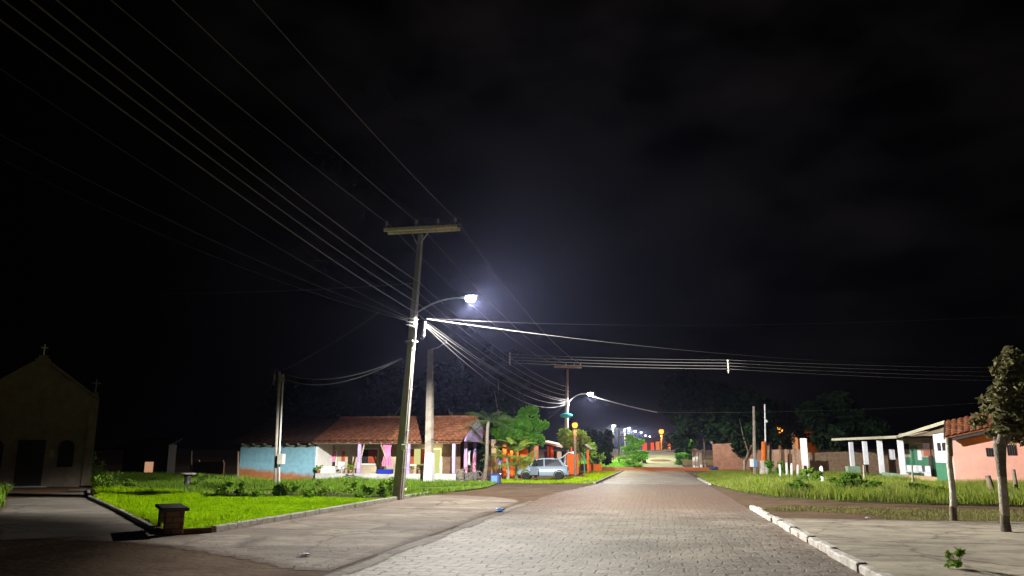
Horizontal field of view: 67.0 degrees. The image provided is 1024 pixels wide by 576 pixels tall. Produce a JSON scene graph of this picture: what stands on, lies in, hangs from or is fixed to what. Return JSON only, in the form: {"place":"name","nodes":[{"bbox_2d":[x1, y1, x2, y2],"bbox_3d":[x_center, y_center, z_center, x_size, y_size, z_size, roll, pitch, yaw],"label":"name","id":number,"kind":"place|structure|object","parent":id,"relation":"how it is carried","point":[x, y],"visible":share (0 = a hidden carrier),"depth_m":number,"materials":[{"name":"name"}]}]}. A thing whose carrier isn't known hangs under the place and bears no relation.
{"place":"outdoors","nodes":[
{"label":"outdoors","id":0,"kind":"place"},
{"bbox_2d":[0,488,148,539],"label":"path","id":1,"kind":"structure","parent":0,"point":[67,515],"depth_m":20.54,"materials":[{"name":"concrete"}]},
{"bbox_2d":[116,438,182,472],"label":"house","id":2,"kind":"structure","parent":0,"point":[146,455],"depth_m":71.61,"materials":[{"name":"tile"}]},
{"bbox_2d":[42,495,519,570],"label":"pavement","id":3,"kind":"structure","parent":0,"point":[386,526],"depth_m":16.73,"materials":[{"name":"concrete"}]},
{"bbox_2d":[155,503,189,534],"bbox_3d":[-7.665,5.178,17.367,0.560,0.562,1.750,7,-14,-28],"label":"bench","id":4,"kind":"object","parent":3,"relation":"on","point":[171,516],"visible":0.94,"depth_m":16.67,"materials":[{"name":"brick"}]},
{"bbox_2d":[79,477,496,522],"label":"lawn soil","id":5,"kind":"structure","parent":0,"point":[265,489],"depth_m":34.35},
{"bbox_2d":[91,452,107,477],"bbox_3d":[-25.615,11.043,47.794,1.104,1.848,1.349,-2,-12,10],"label":"weed plant","id":6,"kind":"object","parent":5,"relation":"on","point":[97,471],"visible":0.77,"depth_m":47.74,"materials":[{"name":"green plant"}]},
{"bbox_2d":[93,474,116,487],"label":"weed plant","id":7,"kind":"object","parent":5,"relation":"on","point":[110,483],"visible":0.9,"depth_m":36.05,"materials":[{"name":"green plant"}]},
{"bbox_2d":[234,481,249,494],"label":"weed plant","id":8,"kind":"object","parent":5,"relation":"on","point":[241,485],"visible":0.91,"depth_m":31.77,"materials":[{"name":"green plant"}]},
{"bbox_2d":[92,485,423,527],"bbox_3d":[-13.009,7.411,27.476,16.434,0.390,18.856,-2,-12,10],"label":"lawn grass","id":9,"kind":"structure","parent":5,"relation":"on","point":[138,502],"depth_m":25.66,"materials":[{"name":"plant"}]},
{"bbox_2d":[271,483,288,495],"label":"weed plant","id":10,"kind":"object","parent":5,"relation":"on","point":[278,489],"visible":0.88,"depth_m":30.61,"materials":[{"name":"green plant"}]},
{"bbox_2d":[87,470,496,496],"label":"rough grass","id":11,"kind":"structure","parent":5,"relation":"on","point":[161,480],"depth_m":41.54,"materials":[{"name":"green plant"}]},
{"bbox_2d":[284,481,300,494],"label":"weed plant","id":12,"kind":"object","parent":5,"relation":"on","point":[295,487],"visible":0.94,"depth_m":32.38,"materials":[{"name":"green plant"}]},
{"bbox_2d":[300,488,314,497],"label":"weed plant","id":13,"kind":"object","parent":5,"relation":"on","point":[306,493],"visible":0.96,"depth_m":29.42,"materials":[{"name":"green plant"}]},
{"bbox_2d":[314,480,330,495],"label":"weed plant","id":14,"kind":"object","parent":5,"relation":"on","point":[325,490],"visible":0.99,"depth_m":31.92,"materials":[{"name":"green plant"}]},
{"bbox_2d":[344,478,358,492],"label":"weed plant","id":15,"kind":"object","parent":5,"relation":"on","point":[353,485],"visible":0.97,"depth_m":34.18,"materials":[{"name":"green plant"}]},
{"bbox_2d":[354,485,373,497],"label":"weed plant","id":16,"kind":"object","parent":5,"relation":"on","point":[367,490],"visible":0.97,"depth_m":29.72,"materials":[{"name":"green plant"}]},
{"bbox_2d":[369,478,388,496],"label":"weed plant","id":17,"kind":"object","parent":5,"relation":"on","point":[382,490],"visible":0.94,"depth_m":30.71,"materials":[{"name":"green plant"}]},
{"bbox_2d":[461,411,518,480],"bbox_3d":[-1.288,9.755,47.399,3.513,4.317,3.369,-2,-12,10],"label":"palm tree","id":18,"kind":"object","parent":5,"relation":"on","point":[487,421],"visible":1,"depth_m":47.35,"materials":[{"name":"green plant"}]},
{"bbox_2d":[469,436,484,478],"bbox_3d":[-2.401,12.241,56.098,1.454,3.168,1.264,-2,-12,10],"label":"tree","id":19,"kind":"object","parent":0,"point":[480,450],"visible":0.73,"depth_m":55.94,"materials":[{"name":"green plant"}]},
{"bbox_2d":[0,447,1023,575],"bbox_3d":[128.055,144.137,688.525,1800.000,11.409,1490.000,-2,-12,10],"label":"ground","id":20,"kind":"structure","parent":0,"point":[41,557],"depth_m":15.44,"materials":[{"name":"concrete"}]},
{"bbox_2d":[0,480,14,506],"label":"shaded weeds","id":21,"kind":"object","parent":20,"relation":"on","point":[4,489],"visible":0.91,"depth_m":31.03,"materials":[{"name":"green plant"}]},
{"bbox_2d":[0,344,100,487],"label":"chapel","id":22,"kind":"structure","parent":20,"relation":"on","point":[48,414],"depth_m":41.47,"materials":[{"name":"paint"}]},
{"bbox_2d":[13,440,45,485],"bbox_3d":[-25.431,9.213,40.799,1.240,2.350,0.065,7,-14,-29],"label":"door","id":23,"kind":"structure","parent":22,"relation":"in","point":[30,453],"depth_m":40.77,"materials":[{"name":"brown wood"}]},
{"bbox_2d":[57,440,74,466],"bbox_3d":[-24.010,8.914,41.659,0.720,1.398,0.030,7,-14,-29],"label":"window","id":24,"kind":"structure","parent":22,"relation":"in","point":[65,456],"depth_m":41.64,"materials":[{"name":"glass"}]},
{"bbox_2d":[86,489,157,532],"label":"path kerb","id":25,"kind":"structure","parent":20,"relation":"on","point":[143,523],"depth_m":21.83,"materials":[{"name":"concrete"}]},
{"bbox_2d":[155,527,212,534],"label":"corner kerb","id":26,"kind":"structure","parent":20,"relation":"on","point":[200,530],"depth_m":16.94,"materials":[{"name":"concrete"}]},
{"bbox_2d":[192,460,224,474],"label":"brick wall","id":27,"kind":"structure","parent":20,"relation":"on","point":[215,468],"depth_m":63.84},
{"bbox_2d":[272,369,285,483],"bbox_3d":[-12.836,7.638,42.552,1.134,6.375,0.418,-7,-14,28],"label":"service pole","id":28,"kind":"object","parent":20,"relation":"on","point":[279,459],"visible":0.92,"depth_m":42.57,"materials":[{"name":"concrete"}]},
{"bbox_2d":[282,358,402,384],"bbox_3d":[-8.574,4.151,36.882,0.040,0.904,15.068,8,-15,-33],"label":"overhead wire","id":29,"kind":"object","parent":28,"relation":"attached to","point":[347,380],"visible":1,"depth_m":35.42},
{"bbox_2d":[232,418,339,479],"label":"house","id":30,"kind":"structure","parent":20,"relation":"on","point":[298,446],"depth_m":52.02,"materials":[{"name":"paint"}]},
{"bbox_2d":[255,378,360,418],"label":"tree","id":31,"kind":"object","parent":20,"relation":"on","point":[299,400],"visible":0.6,"depth_m":92.23,"materials":[{"name":"green plant"}]},
{"bbox_2d":[211,492,427,531],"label":"lawn kerb","id":32,"kind":"structure","parent":20,"relation":"on","point":[237,524],"depth_m":21.26,"materials":[{"name":"concrete"}]},
{"bbox_2d":[321,466,336,472],"bbox_3d":[-12.316,12.421,52.022,1.000,0.850,0.450,-2,-12,10],"label":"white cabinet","id":33,"kind":"object","parent":20,"relation":"on","point":[328,469],"visible":0.53,"depth_m":51.86,"materials":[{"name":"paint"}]},
{"bbox_2d":[357,362,425,415],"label":"tree","id":34,"kind":"object","parent":20,"relation":"on","point":[380,395],"visible":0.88,"depth_m":79.53,"materials":[{"name":"green plant"}]},
{"bbox_2d":[312,415,490,480],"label":"porch house","id":35,"kind":"structure","parent":20,"relation":"on","point":[357,442],"depth_m":52.55,"materials":[{"name":"beige paint"}]},
{"bbox_2d":[361,448,378,464],"bbox_3d":[-9.837,11.626,53.354,1.321,1.135,0.053,-2,-12,10],"label":"window","id":36,"kind":"structure","parent":35,"relation":"in","point":[370,456],"depth_m":53.32,"materials":[{"name":"white paint"}]},
{"bbox_2d":[382,444,392,465],"bbox_3d":[-8.114,10.804,50.303,0.780,1.528,0.130,-2,-12,10],"label":"curtain","id":37,"kind":"object","parent":35,"relation":"hanging from","point":[387,451],"visible":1,"depth_m":50.26,"materials":[{"name":"pink fabric"}]},
{"bbox_2d":[410,448,424,465],"bbox_3d":[-6.431,11.511,52.745,1.248,1.231,0.053,-2,-12,10],"label":"window","id":38,"kind":"structure","parent":35,"relation":"in","point":[417,455],"depth_m":52.74,"materials":[{"name":"white paint"}]},
{"bbox_2d":[434,448,441,473],"bbox_3d":[-5.145,11.771,52.452,0.798,1.828,0.048,-2,-12,10],"label":"doorway","id":39,"kind":"structure","parent":35,"relation":"in","point":[438,451],"depth_m":52.43,"materials":[{"name":"yellow paint"}]},
{"bbox_2d":[324,501,533,575],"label":"gutter","id":40,"kind":"object","parent":20,"relation":"on","point":[378,558],"visible":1,"depth_m":14.62,"materials":[{"name":"concrete"}]},
{"bbox_2d":[1,487,858,574],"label":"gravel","id":41,"kind":"structure","parent":20,"relation":"on","point":[371,543],"depth_m":14.58,"materials":[{"name":"gravel"}]},
{"bbox_2d":[384,218,477,499],"bbox_3d":[-3.289,2.657,30.539,3.898,11.253,0.612,-2,-12,10],"label":"utility pole","id":42,"kind":"object","parent":20,"relation":"on","point":[400,466],"visible":0.98,"depth_m":30.66,"materials":[{"name":"concrete"}]},
{"bbox_2d":[1,135,400,316],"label":"overhead wire","id":43,"kind":"object","parent":42,"relation":"attached to","point":[182,226],"visible":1,"depth_m":22.50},
{"bbox_2d":[1,69,403,315],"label":"overhead wire","id":44,"kind":"object","parent":42,"relation":"attached to","point":[180,187],"visible":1,"depth_m":19.57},
{"bbox_2d":[0,158,406,320],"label":"overhead wire","id":45,"kind":"object","parent":42,"relation":"attached to","point":[196,249],"visible":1,"depth_m":26.98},
{"bbox_2d":[0,19,416,313],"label":"overhead wire","id":46,"kind":"object","parent":42,"relation":"attached to","point":[38,48],"visible":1,"depth_m":13.70,"materials":[{"name":"metal"}]},
{"bbox_2d":[2,0,417,303],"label":"overhead wire","id":47,"kind":"object","parent":42,"relation":"attached to","point":[42,30],"visible":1,"depth_m":13.77,"materials":[{"name":"metal"}]},
{"bbox_2d":[30,0,417,292],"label":"overhead wire","id":48,"kind":"object","parent":42,"relation":"attached to","point":[61,24],"visible":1,"depth_m":14.30,"materials":[{"name":"metal"}]},
{"bbox_2d":[56,0,418,282],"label":"overhead wire","id":49,"kind":"object","parent":42,"relation":"attached to","point":[80,19],"visible":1,"depth_m":14.87,"materials":[{"name":"metal"}]},
{"bbox_2d":[83,283,412,292],"bbox_3d":[-14.884,-0.001,38.850,26.541,2.807,0.019,-8,-15,33],"label":"overhead wire","id":50,"kind":"object","parent":42,"relation":"attached to","point":[271,291],"visible":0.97,"depth_m":35.48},
{"bbox_2d":[111,0,385,221],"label":"overhead wire","id":51,"kind":"object","parent":42,"relation":"attached to","point":[231,100],"visible":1,"depth_m":19.30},
{"bbox_2d":[172,0,415,220],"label":"overhead wire","id":52,"kind":"object","parent":42,"relation":"attached to","point":[278,99],"visible":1,"depth_m":19.25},
{"bbox_2d":[253,0,438,201],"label":"overhead wire","id":53,"kind":"object","parent":42,"relation":"attached to","point":[336,93],"visible":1,"depth_m":18.99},
{"bbox_2d":[429,319,898,363],"bbox_3d":[19.705,3.287,43.134,52.427,2.038,0.020,6,-14,-27],"label":"overhead wire","id":54,"kind":"object","parent":42,"relation":"attached to","point":[584,339],"visible":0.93,"depth_m":33.90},
{"bbox_2d":[423,341,445,481],"bbox_3d":[-4.715,7.572,47.649,1.245,8.682,0.500,-4,-13,18],"label":"utility pole","id":55,"kind":"object","parent":20,"relation":"on","point":[429,468],"visible":0.89,"depth_m":47.46,"materials":[{"name":"concrete"}]},
{"bbox_2d":[422,357,482,414],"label":"tree","id":56,"kind":"object","parent":20,"relation":"on","point":[454,387],"visible":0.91,"depth_m":66.83,"materials":[{"name":"green plant"}]},
{"bbox_2d":[490,412,512,475],"bbox_3d":[-0.592,12.484,61.896,2.336,5.130,2.583,-2,-12,10],"label":"tree","id":57,"kind":"object","parent":20,"relation":"on","point":[498,432],"visible":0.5,"depth_m":61.76,"materials":[{"name":"green plant"}]},
{"bbox_2d":[478,345,531,475],"bbox_3d":[-0.644,10.168,64.801,4.782,10.881,4.648,-2,-12,10],"label":"tree","id":58,"kind":"object","parent":20,"relation":"on","point":[493,398],"visible":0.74,"depth_m":64.21,"materials":[{"name":"green plant"}]},
{"bbox_2d":[478,439,536,479],"bbox_3d":[-0.182,11.952,53.982,4.375,2.790,4.852,3,-12,-12],"label":"young palm","id":59,"kind":"object","parent":20,"relation":"on","point":[519,457],"visible":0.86,"depth_m":53.82,"materials":[{"name":"green plant"}]},
{"bbox_2d":[491,439,537,476],"bbox_3d":[0.417,13.399,61.559,3.712,3.100,3.913,-2,-12,10],"label":"bar","id":60,"kind":"object","parent":20,"relation":"on","point":[524,452],"visible":0.23,"depth_m":60.73,"materials":[{"name":"orange paint"}]},
{"bbox_2d":[492,436,536,477],"bbox_3d":[0.444,12.325,56.333,3.821,3.002,2.649,4,-13,-20],"label":"banana plant","id":61,"kind":"object","parent":20,"relation":"on","point":[511,444],"visible":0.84,"depth_m":56.27,"materials":[{"name":"green plant"}]},
{"bbox_2d":[492,450,551,478],"bbox_3d":[0.304,12.465,54.472,4.136,2.029,4.325,-11,-16,41],"label":"young palm","id":62,"kind":"object","parent":20,"relation":"on","point":[516,464],"visible":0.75,"depth_m":54.15,"materials":[{"name":"green plant"}]},
{"bbox_2d":[508,404,549,464],"bbox_3d":[1.253,11.771,59.600,3.210,5.560,3.292,-2,-12,10],"label":"tree","id":63,"kind":"object","parent":20,"relation":"on","point":[522,426],"visible":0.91,"depth_m":59.59,"materials":[{"name":"green plant"}]},
{"bbox_2d":[517,452,573,479],"bbox_3d":[2.284,12.297,53.491,3.970,1.860,2.488,-2,-12,10],"label":"parked car","id":64,"kind":"object","parent":20,"relation":"on","point":[557,468],"visible":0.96,"depth_m":53.03,"materials":[{"name":"silver metal"}]},
{"bbox_2d":[544,441,601,473],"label":"kiosk","id":65,"kind":"object","parent":20,"relation":"on","point":[550,452],"visible":0.54,"depth_m":69.55,"materials":[{"name":"orange paint"}]},
{"bbox_2d":[554,363,593,465],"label":"utility pole","id":66,"kind":"object","parent":20,"relation":"on","point":[567,411],"visible":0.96,"depth_m":75.30,"materials":[{"name":"concrete"}]},
{"bbox_2d":[557,428,590,453],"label":"tree","id":67,"kind":"object","parent":20,"relation":"on","point":[566,440],"visible":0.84,"depth_m":68.98,"materials":[{"name":"green plant"}]},
{"bbox_2d":[572,422,577,474],"bbox_3d":[5.302,13.436,64.742,0.480,4.368,0.468,-2,-12,10],"label":"sodium lamp","id":68,"kind":"object","parent":20,"relation":"on","point":[574,424],"visible":0.99,"depth_m":64.65,"materials":[{"name":"concrete"}]},
{"bbox_2d":[581,428,614,464],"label":"tree","id":69,"kind":"object","parent":20,"relation":"on","point":[603,442],"visible":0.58,"depth_m":99.98,"materials":[{"name":"green plant"}]},
{"bbox_2d":[616,434,650,466],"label":"tree","id":70,"kind":"object","parent":20,"relation":"on","point":[628,449],"visible":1,"depth_m":101.90,"materials":[{"name":"green plant"}]},
{"bbox_2d":[488,467,806,470],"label":"red earth crossing","id":71,"kind":"object","parent":20,"relation":"on","point":[654,468],"visible":0.25,"depth_m":83.63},
{"bbox_2d":[581,441,605,463],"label":"roadside bush","id":72,"kind":"object","parent":71,"relation":"on","point":[594,455],"visible":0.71,"depth_m":81.89,"materials":[{"name":"green plant"}]},
{"bbox_2d":[640,438,655,449],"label":"house","id":73,"kind":"structure","parent":20,"relation":"on","point":[649,444],"depth_m":185.46,"materials":[{"name":"orange paint"}]},
{"bbox_2d":[658,369,758,453],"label":"tree","id":74,"kind":"object","parent":20,"relation":"on","point":[709,396],"visible":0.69,"depth_m":85.89,"materials":[{"name":"green plant"}]},
{"bbox_2d":[712,443,769,469],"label":"brick wall","id":75,"kind":"structure","parent":20,"relation":"on","point":[725,456],"depth_m":82.52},
{"bbox_2d":[719,384,781,468],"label":"tree","id":76,"kind":"object","parent":20,"relation":"on","point":[732,428],"visible":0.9,"depth_m":80.88,"materials":[{"name":"green plant"}]},
{"bbox_2d":[772,449,801,471],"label":"panel wall","id":77,"kind":"structure","parent":20,"relation":"on","point":[793,456],"depth_m":66.65,"materials":[{"name":"concrete"}]},
{"bbox_2d":[771,400,811,449],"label":"tree","id":78,"kind":"object","parent":20,"relation":"on","point":[787,425],"visible":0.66,"depth_m":105.08,"materials":[{"name":"green plant"}]},
{"bbox_2d":[791,424,817,462],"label":"house","id":79,"kind":"structure","parent":20,"relation":"on","point":[810,447],"depth_m":110.22,"materials":[{"name":"paint"}]},
{"bbox_2d":[749,505,893,575],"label":"kerb","id":80,"kind":"structure","parent":20,"relation":"on","point":[851,561],"depth_m":13.64,"materials":[{"name":"concrete"}]},
{"bbox_2d":[794,390,889,451],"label":"tree","id":81,"kind":"object","parent":20,"relation":"on","point":[851,423],"visible":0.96,"depth_m":77.36,"materials":[{"name":"green plant"}]},
{"bbox_2d":[779,517,1023,575],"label":"pavement slab","id":82,"kind":"structure","parent":20,"relation":"on","point":[907,547],"depth_m":14.21,"materials":[{"name":"concrete"}]},
{"bbox_2d":[945,437,957,520],"bbox_3d":[10.969,4.770,19.325,0.274,2.034,0.176,-2,-12,10],"label":"wooden post","id":83,"kind":"object","parent":82,"relation":"on","point":[952,487],"visible":0.93,"depth_m":19.27,"materials":[{"name":"grey wood"}]},
{"bbox_2d":[944,547,965,567],"bbox_3d":[6.376,3.888,11.133,0.306,0.288,0.288,-8,-14,33],"label":"weed plant","id":84,"kind":"object","parent":82,"relation":"on","point":[959,553],"visible":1,"depth_m":11.11,"materials":[{"name":"green plant"}]},
{"bbox_2d":[967,345,1023,531],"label":"pollarded tree","id":85,"kind":"object","parent":82,"relation":"on","point":[1005,398],"visible":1,"depth_m":16.68,"materials":[{"name":"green plant"}]},
{"bbox_2d":[831,413,1023,482],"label":"veranda building","id":86,"kind":"structure","parent":20,"relation":"on","point":[922,450],"depth_m":43.27,"materials":[{"name":"white paint"}]},
{"bbox_2d":[910,446,919,475],"bbox_3d":[29.894,12.843,57.428,0.028,2.150,1.483,-2,-12,10],"label":"door","id":87,"kind":"structure","parent":86,"relation":"in","point":[913,449],"depth_m":57.42,"materials":[{"name":"green paint"}]},
{"bbox_2d":[0,0,1023,447],"label":"sky","id":88,"kind":"structure","parent":0,"point":[694,176],"materials":[{"name":"black"}]},
{"bbox_2d":[467,471,618,483],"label":"roadside grass","id":89,"kind":"structure","parent":0,"point":[594,476],"depth_m":51.75,"materials":[{"name":"plant"}]},
{"bbox_2d":[341,471,863,575],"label":"road","id":90,"kind":"structure","parent":0,"point":[608,527],"depth_m":15.33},
{"bbox_2d":[581,459,630,466],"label":"grass","id":91,"kind":"structure","parent":0,"point":[614,463],"depth_m":106.83,"materials":[{"name":"green plant"}]},
{"bbox_2d":[637,450,682,466],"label":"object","id":92,"kind":"structure","parent":0,"point":[662,454],"depth_m":121.84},
{"bbox_2d":[808,452,899,472],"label":"mud wall","id":93,"kind":"structure","parent":0,"point":[833,461],"depth_m":72.83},
{"bbox_2d":[693,474,1023,506],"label":"verge soil","id":94,"kind":"structure","parent":0,"point":[901,502],"depth_m":27.69,"materials":[{"name":"soil"}]},
{"bbox_2d":[750,406,757,473],"bbox_3d":[18.804,11.956,60.362,0.647,5.390,0.499,-2,-12,10],"label":"slim pole","id":95,"kind":"object","parent":94,"relation":"on","point":[754,462],"visible":0.9,"depth_m":60.21,"materials":[{"name":"concrete"}]},
{"bbox_2d":[760,441,765,473],"bbox_3d":[19.631,13.377,60.510,0.626,2.686,0.471,-2,-12,10],"label":"wooden post","id":96,"kind":"object","parent":94,"relation":"on","point":[762,464],"visible":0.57,"depth_m":60.40,"materials":[{"name":"orange paint"}]},
{"bbox_2d":[764,459,789,474],"bbox_3d":[19.171,13.055,55.913,1.768,1.311,0.942,-5,-13,21],"label":"verge bush","id":97,"kind":"object","parent":94,"relation":"on","point":[769,465],"visible":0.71,"depth_m":55.84,"materials":[{"name":"green plant"}]},
{"bbox_2d":[785,479,813,491],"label":"verge bush","id":98,"kind":"object","parent":94,"relation":"on","point":[800,483],"visible":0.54,"depth_m":32.17,"materials":[{"name":"green plant"}]},
{"bbox_2d":[800,438,808,474],"bbox_3d":[19.368,11.344,51.167,0.410,2.746,0.100,-2,-12,10],"label":"signboard","id":99,"kind":"object","parent":94,"relation":"on","point":[804,451],"visible":0.8,"depth_m":51.23,"materials":[{"name":"white paint"}]},
{"bbox_2d":[796,467,825,481],"bbox_3d":[15.918,10.121,41.522,1.687,0.994,1.164,-2,-12,10],"label":"verge bush","id":100,"kind":"object","parent":94,"relation":"on","point":[819,474],"visible":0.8,"depth_m":41.43,"materials":[{"name":"green plant"}]},
{"bbox_2d":[827,476,858,487],"bbox_3d":[15.778,9.186,36.544,1.578,0.728,1.110,7,-14,-28],"label":"verge bush","id":101,"kind":"object","parent":94,"relation":"on","point":[841,481],"visible":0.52,"depth_m":36.28,"materials":[{"name":"green plant"}]},
{"bbox_2d":[837,472,869,487],"bbox_3d":[16.101,9.111,36.491,1.595,0.850,1.322,-9,-15,37],"label":"verge bush","id":102,"kind":"object","parent":94,"relation":"on","point":[856,478],"visible":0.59,"depth_m":36.31,"materials":[{"name":"green plant"}]},
{"bbox_2d":[861,480,892,489],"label":"verge bush","id":103,"kind":"object","parent":94,"relation":"on","point":[873,483],"visible":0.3,"depth_m":33.91,"materials":[{"name":"green plant"}]},
{"bbox_2d":[904,482,948,492],"bbox_3d":[16.897,8.171,31.485,1.763,0.583,1.259,-2,-12,10],"label":"verge bush","id":104,"kind":"object","parent":94,"relation":"on","point":[920,485],"visible":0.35,"depth_m":31.24,"materials":[{"name":"green plant"}]},
{"bbox_2d":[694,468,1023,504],"bbox_3d":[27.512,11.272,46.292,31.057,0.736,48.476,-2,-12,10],"label":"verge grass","id":105,"kind":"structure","parent":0,"point":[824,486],"depth_m":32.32,"materials":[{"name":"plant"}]},
{"bbox_2d":[698,469,1023,504],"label":"dry verge grass","id":106,"kind":"structure","parent":0,"point":[885,491],"depth_m":31.48,"materials":[{"name":"plant"}]},
{"bbox_2d":[763,505,1023,520],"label":"strip grass","id":107,"kind":"structure","parent":0,"point":[903,510],"depth_m":22.85,"materials":[{"name":"plant"}]},
{"bbox_3d":[-0.139,4.358,47.917,0.120,0.840,0.132,-2,-12,10],"label":"wire rack","id":108,"kind":"object","parent":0,"visible":0},
{"bbox_2d":[515,360,955,375],"bbox_3d":[16.808,4.763,46.076,34.128,1.418,0.394,-1,-12,5],"label":"overhead wire","id":109,"kind":"object","parent":108,"relation":"attached to","point":[663,365],"visible":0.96,"depth_m":46.92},
{"bbox_2d":[513,357,961,371],"bbox_3d":[16.827,4.540,46.121,34.167,1.322,0.394,-1,-12,5],"label":"overhead wire","id":110,"kind":"object","parent":108,"relation":"attached to","point":[661,362],"visible":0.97,"depth_m":46.96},
{"bbox_2d":[513,354,971,367],"bbox_3d":[16.847,4.321,46.167,34.206,1.218,0.381,-1,-12,5],"label":"overhead wire","id":111,"kind":"object","parent":108,"relation":"attached to","point":[672,359],"visible":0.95,"depth_m":46.79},
{"bbox_2d":[518,363,988,380],"bbox_3d":[16.788,4.986,46.032,34.089,1.514,0.394,-1,-12,5],"label":"overhead wire","id":112,"kind":"object","parent":108,"relation":"attached to","point":[666,368],"visible":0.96,"depth_m":46.87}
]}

